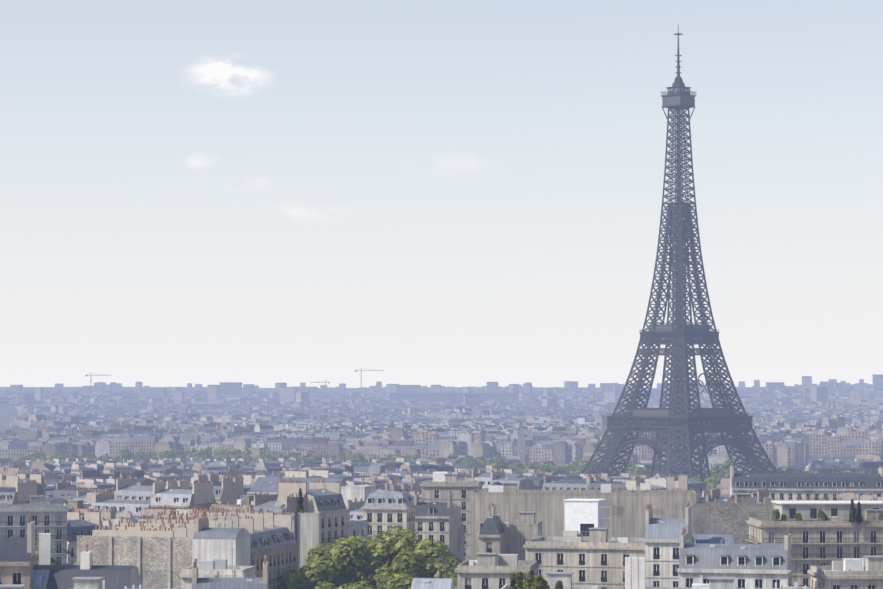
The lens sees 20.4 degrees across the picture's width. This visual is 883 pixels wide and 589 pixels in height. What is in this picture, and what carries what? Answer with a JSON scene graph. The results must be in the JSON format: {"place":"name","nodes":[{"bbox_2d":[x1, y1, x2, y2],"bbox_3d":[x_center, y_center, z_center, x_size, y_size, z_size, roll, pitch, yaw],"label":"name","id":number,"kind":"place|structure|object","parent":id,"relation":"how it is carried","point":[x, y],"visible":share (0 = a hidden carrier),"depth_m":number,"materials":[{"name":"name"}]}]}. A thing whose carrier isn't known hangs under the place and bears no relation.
{"place":"outdoors","nodes":[
{"label":"outdoors","id":0,"kind":"place"},
{"bbox_2d":[0,387,869,472],"bbox_3d":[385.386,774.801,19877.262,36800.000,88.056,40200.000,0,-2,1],"label":"ground","id":1,"kind":"structure","parent":0,"point":[5,422],"depth_m":5314.33,"materials":[{"name":"grey"}]},
{"bbox_2d":[85,368,383,396],"bbox_3d":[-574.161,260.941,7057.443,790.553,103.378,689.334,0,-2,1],"label":"construction cranes","id":2,"kind":"object","parent":1,"relation":"on","point":[325,382],"visible":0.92,"depth_m":6984.87,"materials":[{"name":"metal"}]},
{"bbox_2d":[0,374,882,565],"bbox_3d":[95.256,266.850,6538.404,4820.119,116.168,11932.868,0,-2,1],"label":"city buildings","id":3,"kind":"structure","parent":1,"relation":"on","point":[807,424],"depth_m":2410.23,"materials":[{"name":"stone"}]},
{"bbox_2d":[0,463,882,588],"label":"buildings","id":4,"kind":"structure","parent":1,"relation":"on","point":[605,537],"depth_m":479.81,"materials":[{"name":"stone"}]},
{"bbox_2d":[16,446,878,489],"bbox_3d":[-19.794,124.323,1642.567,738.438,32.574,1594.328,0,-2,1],"label":"city tree","id":5,"kind":"object","parent":1,"relation":"on","point":[713,480],"depth_m":2053.52,"materials":[{"name":"green plant"}]},
{"bbox_2d":[581,24,777,481],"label":"eiffel tower","id":6,"kind":"structure","parent":1,"relation":"on","point":[680,334],"depth_m":1695.24,"materials":[{"name":"metal"}]},
{"bbox_2d":[0,0,882,387],"label":"sky","id":7,"kind":"structure","parent":0,"point":[261,193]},
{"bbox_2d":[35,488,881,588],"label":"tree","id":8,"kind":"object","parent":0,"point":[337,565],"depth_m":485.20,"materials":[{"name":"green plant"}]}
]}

